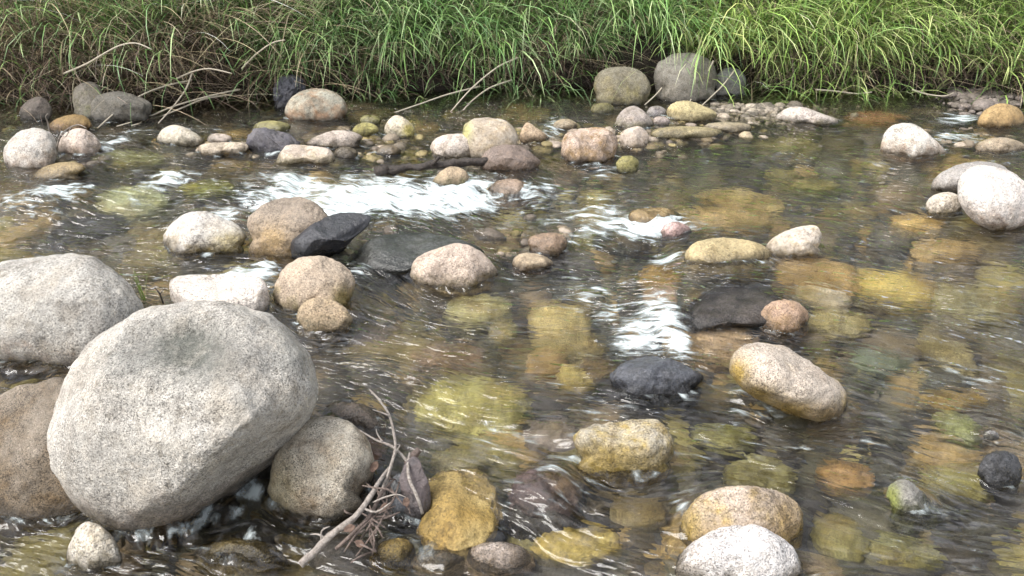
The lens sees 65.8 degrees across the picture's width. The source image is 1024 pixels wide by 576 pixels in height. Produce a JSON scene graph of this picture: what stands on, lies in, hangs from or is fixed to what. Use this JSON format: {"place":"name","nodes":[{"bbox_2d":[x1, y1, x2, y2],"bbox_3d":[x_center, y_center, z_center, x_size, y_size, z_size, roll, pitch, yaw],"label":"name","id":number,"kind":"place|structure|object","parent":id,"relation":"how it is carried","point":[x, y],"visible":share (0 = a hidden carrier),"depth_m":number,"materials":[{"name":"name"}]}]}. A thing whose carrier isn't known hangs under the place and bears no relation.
{"place":"outdoors","nodes":[
{"label":"outdoors","id":0,"kind":"place"},
{"bbox_2d":[388,474,400,493],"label":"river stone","id":1,"kind":"object","parent":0,"point":[394,485],"visible":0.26,"depth_m":2.32,"materials":[{"name":"stone"}]},
{"bbox_2d":[0,85,1023,575],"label":"water","id":2,"kind":"structure","parent":0,"point":[908,337],"depth_m":3.09,"materials":[{"name":"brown liquid"}]},
{"bbox_2d":[19,97,51,120],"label":"bank rock","id":3,"kind":"object","parent":2,"relation":"on","point":[37,108],"visible":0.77,"depth_m":5.21,"materials":[{"name":"stone"}]},
{"bbox_2d":[34,162,84,178],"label":"river stone","id":4,"kind":"object","parent":2,"relation":"on","point":[63,170],"visible":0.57,"depth_m":4.38,"materials":[{"name":"stone"}]},
{"bbox_2d":[49,114,91,130],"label":"bank rock","id":5,"kind":"object","parent":2,"relation":"on","point":[62,123],"visible":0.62,"depth_m":5.00,"materials":[{"name":"stone"}]},
{"bbox_2d":[58,128,100,153],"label":"river stone","id":6,"kind":"object","parent":2,"relation":"on","point":[80,140],"visible":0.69,"depth_m":4.68,"materials":[{"name":"stone"}]},
{"bbox_2d":[72,82,102,116],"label":"bank rock","id":7,"kind":"object","parent":2,"relation":"on","point":[82,101],"visible":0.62,"depth_m":5.29,"materials":[{"name":"stone"}]},
{"bbox_2d":[66,521,120,569],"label":"river stone","id":8,"kind":"object","parent":2,"relation":"on","point":[92,545],"visible":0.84,"depth_m":2.10,"materials":[{"name":"stone"}]},
{"bbox_2d":[157,125,203,145],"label":"river stone","id":9,"kind":"object","parent":2,"relation":"on","point":[177,135],"visible":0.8,"depth_m":4.79,"materials":[{"name":"stone"}]},
{"bbox_2d":[162,211,246,253],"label":"river stone","id":10,"kind":"object","parent":2,"relation":"on","point":[196,231],"visible":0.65,"depth_m":3.65,"materials":[{"name":"stone"}]},
{"bbox_2d":[207,133,231,142],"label":"river stone","id":11,"kind":"object","parent":2,"relation":"on","point":[215,137],"visible":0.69,"depth_m":4.84,"materials":[{"name":"stone"}]},
{"bbox_2d":[198,142,248,154],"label":"river stone","id":12,"kind":"object","parent":2,"relation":"on","point":[218,148],"visible":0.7,"depth_m":4.67,"materials":[{"name":"stone"}]},
{"bbox_2d":[253,121,290,131],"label":"river stone","id":13,"kind":"object","parent":2,"relation":"on","point":[279,126],"visible":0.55,"depth_m":5.02,"materials":[{"name":"stone"}]},
{"bbox_2d":[246,127,299,151],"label":"rock","id":14,"kind":"object","parent":2,"relation":"on","point":[264,139],"visible":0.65,"depth_m":4.70,"materials":[{"name":"stone"}]},
{"bbox_2d":[276,144,334,164],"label":"river stone","id":15,"kind":"object","parent":2,"relation":"on","point":[290,154],"visible":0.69,"depth_m":4.53,"materials":[{"name":"stone"}]},
{"bbox_2d":[285,88,347,120],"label":"boulder","id":16,"kind":"object","parent":2,"relation":"on","point":[318,104],"visible":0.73,"depth_m":5.24,"materials":[{"name":"stone"}]},
{"bbox_2d":[297,297,351,331],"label":"river stone","id":17,"kind":"object","parent":2,"relation":"on","point":[319,314],"visible":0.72,"depth_m":3.07,"materials":[{"name":"stone"}]},
{"bbox_2d":[290,212,370,259],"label":"rock","id":18,"kind":"object","parent":2,"relation":"in","point":[337,233],"visible":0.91,"depth_m":3.56,"materials":[{"name":"stone"}]},
{"bbox_2d":[298,467,390,567],"bbox_3d":[-0.426,0.638,2.154,0.130,0.127,0.336,24,37,38],"label":"driftwood branch","id":19,"kind":"object","parent":2,"relation":"on","point":[317,549],"visible":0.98,"depth_m":2.12,"materials":[{"name":"grey wood"}]},
{"bbox_2d":[335,147,357,157],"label":"river stone","id":20,"kind":"object","parent":2,"relation":"on","point":[345,152],"visible":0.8,"depth_m":4.64,"materials":[{"name":"stone"}]},
{"bbox_2d":[335,479,393,549],"bbox_3d":[-0.395,0.630,2.184,0.037,0.078,0.237,19,33,31],"label":"twig","id":21,"kind":"object","parent":2,"relation":"on","point":[356,529],"visible":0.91,"depth_m":2.15,"materials":[{"name":"wood"}]},
{"bbox_2d":[369,389,396,496],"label":"twig","id":22,"kind":"object","parent":21,"relation":"on","point":[393,431],"visible":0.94,"depth_m":2.29,"materials":[{"name":"grey wood"}]},
{"bbox_2d":[359,115,380,123],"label":"river stone","id":23,"kind":"object","parent":2,"relation":"on","point":[373,119],"visible":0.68,"depth_m":5.15,"materials":[{"name":"stone"}]},
{"bbox_2d":[391,495,405,512],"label":"river stone","id":24,"kind":"object","parent":2,"relation":"on","point":[399,507],"visible":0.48,"depth_m":2.25,"materials":[{"name":"stone"}]},
{"bbox_2d":[399,456,430,519],"bbox_3d":[-0.276,0.588,2.262,0.089,0.195,0.100,0,28,0],"label":"slate","id":25,"kind":"object","parent":2,"relation":"on","point":[419,479],"visible":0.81,"depth_m":2.25,"materials":[{"name":"stone"}]},
{"bbox_2d":[360,429,406,461],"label":"twig","id":26,"kind":"object","parent":25,"relation":"on","point":[392,447],"visible":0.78,"depth_m":2.31,"materials":[{"name":"wood"}]},
{"bbox_2d":[406,452,423,513],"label":"twig","id":27,"kind":"object","parent":25,"relation":"on","point":[414,489],"visible":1,"depth_m":2.21,"materials":[{"name":"grey wood"}]},
{"bbox_2d":[374,156,487,175],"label":"branch","id":28,"kind":"object","parent":2,"relation":"on","point":[389,169],"visible":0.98,"depth_m":4.36,"materials":[{"name":"brown wood"}]},
{"bbox_2d":[430,133,469,157],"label":"river stone","id":29,"kind":"object","parent":2,"relation":"on","point":[452,145],"visible":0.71,"depth_m":4.63,"materials":[{"name":"stone"}]},
{"bbox_2d":[433,166,468,184],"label":"river stone","id":30,"kind":"object","parent":2,"relation":"on","point":[450,175],"visible":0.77,"depth_m":4.24,"materials":[{"name":"stone"}]},
{"bbox_2d":[462,117,517,156],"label":"boulder","id":31,"kind":"object","parent":2,"relation":"in","point":[482,135],"visible":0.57,"depth_m":4.63,"materials":[{"name":"stone"}]},
{"bbox_2d":[480,144,539,169],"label":"river stone","id":32,"kind":"object","parent":2,"relation":"on","point":[507,157],"visible":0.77,"depth_m":4.39,"materials":[{"name":"stone"}]},
{"bbox_2d":[512,252,552,270],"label":"river stone","id":33,"kind":"object","parent":2,"relation":"on","point":[526,261],"visible":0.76,"depth_m":3.50,"materials":[{"name":"stone"}]},
{"bbox_2d":[553,119,577,129],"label":"river stone","id":34,"kind":"object","parent":2,"relation":"in","point":[567,124],"visible":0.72,"depth_m":5.07,"materials":[{"name":"stone"}]},
{"bbox_2d":[590,103,613,112],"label":"river stone","id":35,"kind":"object","parent":2,"relation":"on","point":[602,108],"visible":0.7,"depth_m":5.41,"materials":[{"name":"stone"}]},
{"bbox_2d":[616,156,638,171],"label":"river stone","id":36,"kind":"object","parent":2,"relation":"on","point":[627,163],"visible":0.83,"depth_m":4.43,"materials":[{"name":"stone"}]},
{"bbox_2d":[653,116,669,123],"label":"river stone","id":37,"kind":"object","parent":2,"relation":"on","point":[659,119],"visible":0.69,"depth_m":5.14,"materials":[{"name":"stone"}]},
{"bbox_2d":[660,221,690,236],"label":"river stone","id":38,"kind":"object","parent":2,"relation":"on","point":[673,229],"visible":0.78,"depth_m":3.71,"materials":[{"name":"stone"}]},
{"bbox_2d":[653,52,717,101],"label":"bank rock","id":39,"kind":"object","parent":2,"relation":"on","point":[666,76],"visible":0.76,"depth_m":5.66,"materials":[{"name":"stone"}]},
{"bbox_2d":[703,122,751,132],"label":"river stone","id":40,"kind":"object","parent":2,"relation":"in","point":[732,127],"visible":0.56,"depth_m":5.00,"materials":[{"name":"stone"}]},
{"bbox_2d":[715,67,745,94],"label":"bank rock","id":41,"kind":"object","parent":2,"relation":"on","point":[729,83],"visible":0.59,"depth_m":5.80,"materials":[{"name":"stone"}]},
{"bbox_2d":[761,299,808,332],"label":"river stone","id":42,"kind":"object","parent":2,"relation":"on","point":[786,316],"visible":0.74,"depth_m":3.01,"materials":[{"name":"stone"}]},
{"bbox_2d":[931,161,1006,193],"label":"boulder","id":43,"kind":"object","parent":2,"relation":"on","point":[947,180],"visible":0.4,"depth_m":4.12,"materials":[{"name":"stone"}]},
{"bbox_2d":[957,165,1023,230],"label":"boulder","id":44,"kind":"object","parent":2,"relation":"on","point":[991,197],"visible":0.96,"depth_m":3.66,"materials":[{"name":"stone"}]},
{"bbox_2d":[977,450,1021,488],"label":"river stone","id":45,"kind":"object","parent":2,"relation":"on","point":[1000,469],"visible":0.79,"depth_m":2.31,"materials":[{"name":"stone"}]},
{"bbox_2d":[975,137,1023,150],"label":"river stone","id":46,"kind":"object","parent":2,"relation":"on","point":[1000,144],"visible":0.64,"depth_m":4.65,"materials":[{"name":"stone"}]},
{"bbox_2d":[977,103,1023,126],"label":"river stone","id":47,"kind":"object","parent":2,"relation":"on","point":[1001,114],"visible":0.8,"depth_m":5.08,"materials":[{"name":"stone"}]},
{"bbox_2d":[0,0,1023,126],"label":"bank","id":48,"kind":"structure","parent":0,"point":[647,63],"depth_m":5.93,"materials":[{"name":"green plant"}]},
{"bbox_2d":[63,42,151,73],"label":"straw stem","id":49,"kind":"object","parent":48,"relation":"attached to","point":[92,60],"visible":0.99,"depth_m":5.14,"materials":[{"name":"beige plant"}]},
{"bbox_2d":[91,91,151,121],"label":"bank rock","id":50,"kind":"object","parent":48,"relation":"on","point":[115,106],"visible":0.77,"depth_m":5.20,"materials":[{"name":"stone"}]},
{"bbox_2d":[97,79,191,127],"bbox_3d":[-2.468,-1.247,5.309,0.071,0.195,0.696,23,35,36],"label":"straw stem","id":51,"kind":"object","parent":48,"relation":"attached to","point":[146,93],"visible":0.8,"depth_m":5.36,"materials":[{"name":"plant"}]},
{"bbox_2d":[158,73,192,122],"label":"straw stem","id":52,"kind":"object","parent":48,"relation":"attached to","point":[188,83],"visible":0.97,"depth_m":5.33,"materials":[{"name":"plant"}]},
{"bbox_2d":[117,89,239,126],"bbox_3d":[-2.264,-1.237,5.381,0.857,0.110,0.071,-22,35,-35],"label":"straw stem","id":53,"kind":"object","parent":48,"relation":"attached to","point":[187,102],"visible":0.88,"depth_m":5.43,"materials":[{"name":"beige plant"}]},
{"bbox_2d":[132,93,231,125],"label":"straw stem","id":54,"kind":"object","parent":48,"relation":"attached to","point":[195,102],"visible":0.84,"depth_m":5.48,"materials":[{"name":"plant"}]},
{"bbox_2d":[177,68,231,79],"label":"straw stem","id":55,"kind":"object","parent":48,"relation":"attached to","point":[202,69],"visible":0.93,"depth_m":5.33,"materials":[{"name":"plant"}]},
{"bbox_2d":[386,15,476,62],"bbox_3d":[-0.660,-1.843,5.815,0.881,0.308,0.771,0,28,0],"label":"grass tussock","id":56,"kind":"object","parent":48,"relation":"on","point":[432,46],"depth_m":5.78,"materials":[{"name":"green plant"}]},
{"bbox_2d":[396,86,479,111],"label":"straw stem","id":57,"kind":"object","parent":48,"relation":"attached to","point":[438,97],"visible":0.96,"depth_m":5.62,"materials":[{"name":"plant"}]},
{"bbox_2d":[451,57,518,110],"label":"straw stem","id":58,"kind":"object","parent":48,"relation":"attached to","point":[482,79],"visible":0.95,"depth_m":5.54,"materials":[{"name":"plant"}]},
{"bbox_2d":[537,13,651,65],"bbox_3d":[0.584,-1.898,5.954,0.850,0.356,0.961,0,28,0],"label":"grass tussock","id":59,"kind":"object","parent":48,"relation":"on","point":[580,42],"depth_m":5.84,"materials":[{"name":"green plant"}]},
{"bbox_2d":[675,14,774,60],"bbox_3d":[1.585,-1.902,5.931,0.847,0.371,0.925,0,28,0],"label":"grass tussock","id":60,"kind":"object","parent":48,"relation":"on","point":[728,46],"depth_m":5.85,"materials":[{"name":"green plant"}]},
{"bbox_2d":[795,15,924,68],"bbox_3d":[2.595,-1.839,5.835,0.892,0.403,0.950,18,33,30],"label":"grass tussock","id":61,"kind":"object","parent":48,"relation":"on","point":[854,47],"depth_m":5.72,"materials":[{"name":"green plant"}]},
{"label":"streambed","id":62,"kind":"structure","parent":0,"visible":0},
{"bbox_2d":[0,377,79,519],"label":"boulder","id":63,"kind":"object","parent":62,"relation":"on","point":[31,487],"visible":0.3,"depth_m":2.27,"materials":[{"name":"stone"}]},
{"bbox_2d":[47,300,318,530],"bbox_3d":[-1.006,0.422,2.378,0.884,0.773,0.618,0,28,0],"label":"boulder","id":64,"kind":"object","parent":62,"relation":"on","point":[170,413],"visible":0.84,"depth_m":2.14,"materials":[{"name":"stone"}]},
{"bbox_2d":[58,123,1012,253],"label":"pebbles","id":65,"kind":"object","parent":62,"relation":"on","point":[496,233],"visible":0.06,"depth_m":4.82,"materials":[{"name":"stone"}]},
{"bbox_2d":[3,128,57,167],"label":"river stone","id":66,"kind":"object","parent":65,"relation":"on","point":[31,148],"visible":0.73,"depth_m":4.50,"materials":[{"name":"stone"}]},
{"bbox_2d":[0,253,143,364],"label":"boulder","id":67,"kind":"object","parent":65,"relation":"on","point":[61,309],"visible":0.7,"depth_m":2.84,"materials":[{"name":"stone"}]},
{"bbox_2d":[169,274,269,310],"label":"river stone","id":68,"kind":"object","parent":65,"relation":"on","point":[249,291],"visible":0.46,"depth_m":3.18,"materials":[{"name":"stone"}]},
{"bbox_2d":[210,538,270,558],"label":"river stone","id":69,"kind":"object","parent":65,"relation":"on","point":[253,549],"visible":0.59,"depth_m":2.15,"materials":[{"name":"stone"}]},
{"bbox_2d":[247,197,327,255],"bbox_3d":[-1.040,-0.239,3.692,0.383,0.335,0.220,0,28,0],"label":"boulder","id":70,"kind":"object","parent":65,"relation":"on","point":[276,226],"visible":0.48,"depth_m":3.62,"materials":[{"name":"stone"}]},
{"bbox_2d":[273,74,305,108],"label":"bank rock","id":71,"kind":"object","parent":65,"relation":"on","point":[285,90],"visible":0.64,"depth_m":5.49,"materials":[{"name":"stone"}]},
{"bbox_2d":[272,255,354,310],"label":"river stone","id":72,"kind":"object","parent":65,"relation":"on","point":[300,281],"visible":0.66,"depth_m":3.21,"materials":[{"name":"stone"}]},
{"bbox_2d":[267,416,374,518],"bbox_3d":[-0.565,0.561,2.352,0.324,0.343,0.264,0,28,0],"label":"boulder","id":73,"kind":"object","parent":65,"relation":"on","point":[320,467],"visible":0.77,"depth_m":2.25,"materials":[{"name":"stone"}]},
{"bbox_2d":[306,130,362,146],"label":"river stone","id":74,"kind":"object","parent":65,"relation":"on","point":[344,138],"visible":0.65,"depth_m":4.79,"materials":[{"name":"stone"}]},
{"bbox_2d":[352,122,378,135],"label":"river stone","id":75,"kind":"object","parent":65,"relation":"on","point":[365,129],"visible":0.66,"depth_m":4.94,"materials":[{"name":"stone"}]},
{"bbox_2d":[376,145,400,153],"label":"river stone","id":76,"kind":"object","parent":65,"relation":"on","point":[388,149],"visible":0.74,"depth_m":4.67,"materials":[{"name":"stone"}]},
{"bbox_2d":[377,538,412,561],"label":"river stone","id":77,"kind":"object","parent":65,"relation":"on","point":[397,549],"visible":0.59,"depth_m":2.13,"materials":[{"name":"stone"}]},
{"bbox_2d":[384,115,414,135],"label":"river stone","id":78,"kind":"object","parent":65,"relation":"on","point":[398,125],"visible":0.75,"depth_m":4.96,"materials":[{"name":"stone"}]},
{"bbox_2d":[354,232,482,273],"bbox_3d":[-0.450,-0.112,3.645,0.644,0.233,0.343,0,28,0],"label":"rock","id":79,"kind":"object","parent":65,"relation":"on","point":[398,253],"visible":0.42,"depth_m":3.58,"materials":[{"name":"stone"}]},
{"bbox_2d":[410,243,497,287],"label":"river stone","id":80,"kind":"object","parent":65,"relation":"on","point":[456,265],"visible":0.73,"depth_m":3.40,"materials":[{"name":"stone"}]},
{"bbox_2d":[419,472,495,550],"bbox_3d":[-0.149,0.664,2.293,0.252,0.139,0.334,0,28,0],"label":"submerged stone","id":81,"kind":"object","parent":65,"relation":"on","point":[457,516],"visible":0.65,"depth_m":2.22,"materials":[{"name":"stone"}]},
{"bbox_2d":[471,541,527,568],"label":"river stone","id":82,"kind":"object","parent":65,"relation":"on","point":[503,555],"visible":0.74,"depth_m":2.12,"materials":[{"name":"stone"}]},
{"bbox_2d":[491,178,524,193],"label":"river stone","id":83,"kind":"object","parent":65,"relation":"on","point":[511,186],"visible":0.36,"depth_m":4.19,"materials":[{"name":"stone"}]},
{"bbox_2d":[519,123,547,141],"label":"river stone","id":84,"kind":"object","parent":65,"relation":"on","point":[529,132],"visible":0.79,"depth_m":4.90,"materials":[{"name":"stone"}]},
{"bbox_2d":[528,232,567,254],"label":"river stone","id":85,"kind":"object","parent":65,"relation":"on","point":[550,243],"visible":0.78,"depth_m":3.64,"materials":[{"name":"stone"}]},
{"bbox_2d":[561,127,617,161],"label":"boulder","id":86,"kind":"object","parent":65,"relation":"on","point":[596,144],"visible":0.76,"depth_m":4.58,"materials":[{"name":"stone"}]},
{"bbox_2d":[593,66,650,103],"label":"bank rock","id":87,"kind":"object","parent":65,"relation":"on","point":[609,81],"visible":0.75,"depth_m":5.59,"materials":[{"name":"stone"}]},
{"bbox_2d":[573,419,673,472],"bbox_3d":[0.342,0.522,2.449,0.312,0.224,0.177,0,28,0],"label":"river stone","id":88,"kind":"object","parent":65,"relation":"on","point":[639,444],"visible":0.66,"depth_m":2.37,"materials":[{"name":"stone"}]},
{"bbox_2d":[619,126,648,147],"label":"river stone","id":89,"kind":"object","parent":65,"relation":"on","point":[635,136],"visible":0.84,"depth_m":4.78,"materials":[{"name":"stone"}]},
{"bbox_2d":[615,106,653,128],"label":"river stone","id":90,"kind":"object","parent":65,"relation":"on","point":[630,116],"visible":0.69,"depth_m":5.06,"materials":[{"name":"stone"}]},
{"bbox_2d":[628,207,674,222],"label":"river stone","id":91,"kind":"object","parent":65,"relation":"on","point":[643,215],"visible":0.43,"depth_m":3.88,"materials":[{"name":"stone"}]},
{"bbox_2d":[609,356,703,395],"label":"rock","id":92,"kind":"object","parent":65,"relation":"on","point":[647,375],"visible":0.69,"depth_m":2.69,"materials":[{"name":"stone"}]},
{"bbox_2d":[650,126,721,137],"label":"river stone","id":93,"kind":"object","parent":65,"relation":"on","point":[682,132],"visible":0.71,"depth_m":4.89,"materials":[{"name":"stone"}]},
{"bbox_2d":[684,237,771,262],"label":"boulder","id":94,"kind":"object","parent":65,"relation":"on","point":[711,250],"visible":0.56,"depth_m":3.38,"materials":[{"name":"stone"}]},
{"bbox_2d":[691,286,776,329],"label":"rock","id":95,"kind":"object","parent":65,"relation":"on","point":[739,307],"visible":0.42,"depth_m":3.08,"materials":[{"name":"stone"}]},
{"bbox_2d":[675,524,801,575],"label":"river stone","id":96,"kind":"object","parent":65,"relation":"on","point":[746,550],"visible":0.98,"depth_m":2.01,"materials":[{"name":"stone"}]},
{"bbox_2d":[681,485,803,542],"bbox_3d":[0.636,0.666,2.192,0.348,0.275,0.201,0,28,0],"label":"boulder","id":97,"kind":"object","parent":65,"relation":"on","point":[780,514],"visible":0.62,"depth_m":2.12,"materials":[{"name":"stone"}]},
{"bbox_2d":[729,342,846,421],"bbox_3d":[0.924,0.327,2.640,0.412,0.310,0.307,0,28,0],"label":"boulder","id":98,"kind":"object","parent":65,"relation":"on","point":[784,379],"visible":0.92,"depth_m":2.53,"materials":[{"name":"stone"}]},
{"bbox_2d":[886,479,926,510],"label":"river stone","id":99,"kind":"object","parent":65,"relation":"on","point":[905,495],"visible":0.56,"depth_m":2.22,"materials":[{"name":"stone"}]},
{"bbox_2d":[880,123,944,155],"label":"boulder","id":100,"kind":"object","parent":65,"relation":"on","point":[912,139],"visible":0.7,"depth_m":4.58,"materials":[{"name":"stone"}]},
{"bbox_2d":[710,87,1023,123],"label":"gravel","id":101,"kind":"structure","parent":62,"relation":"on","point":[986,100],"depth_m":5.52,"materials":[{"name":"stone"}]},
{"bbox_2d":[646,106,666,115],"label":"river stone","id":102,"kind":"object","parent":101,"relation":"on","point":[655,110],"visible":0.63,"depth_m":5.29,"materials":[{"name":"stone"}]},
{"bbox_2d":[666,101,716,121],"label":"river stone","id":103,"kind":"object","parent":101,"relation":"on","point":[691,111],"visible":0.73,"depth_m":5.20,"materials":[{"name":"stone"}]},
{"bbox_2d":[776,107,838,124],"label":"river stone","id":104,"kind":"object","parent":101,"relation":"on","point":[795,114],"visible":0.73,"depth_m":5.17,"materials":[{"name":"stone"}]},
{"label":"submerged stone","id":105,"kind":"object","parent":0,"visible":0},
{"bbox_2d":[925,192,961,212],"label":"river stone","id":106,"kind":"object","parent":105,"relation":"on","point":[944,202],"visible":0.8,"depth_m":3.88,"materials":[{"name":"stone"}]},
{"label":"submerged stone","id":107,"kind":"object","parent":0,"visible":0},
{"bbox_2d":[766,225,821,255],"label":"river stone","id":108,"kind":"object","parent":107,"relation":"on","point":[803,240],"visible":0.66,"depth_m":3.48,"materials":[{"name":"stone"}]},
{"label":"submerged stone","id":109,"kind":"object","parent":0,"visible":0},
{"bbox_2d":[328,402,377,428],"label":"river stone","id":110,"kind":"object","parent":109,"relation":"on","point":[358,414],"visible":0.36,"depth_m":2.60,"materials":[{"name":"stone"}]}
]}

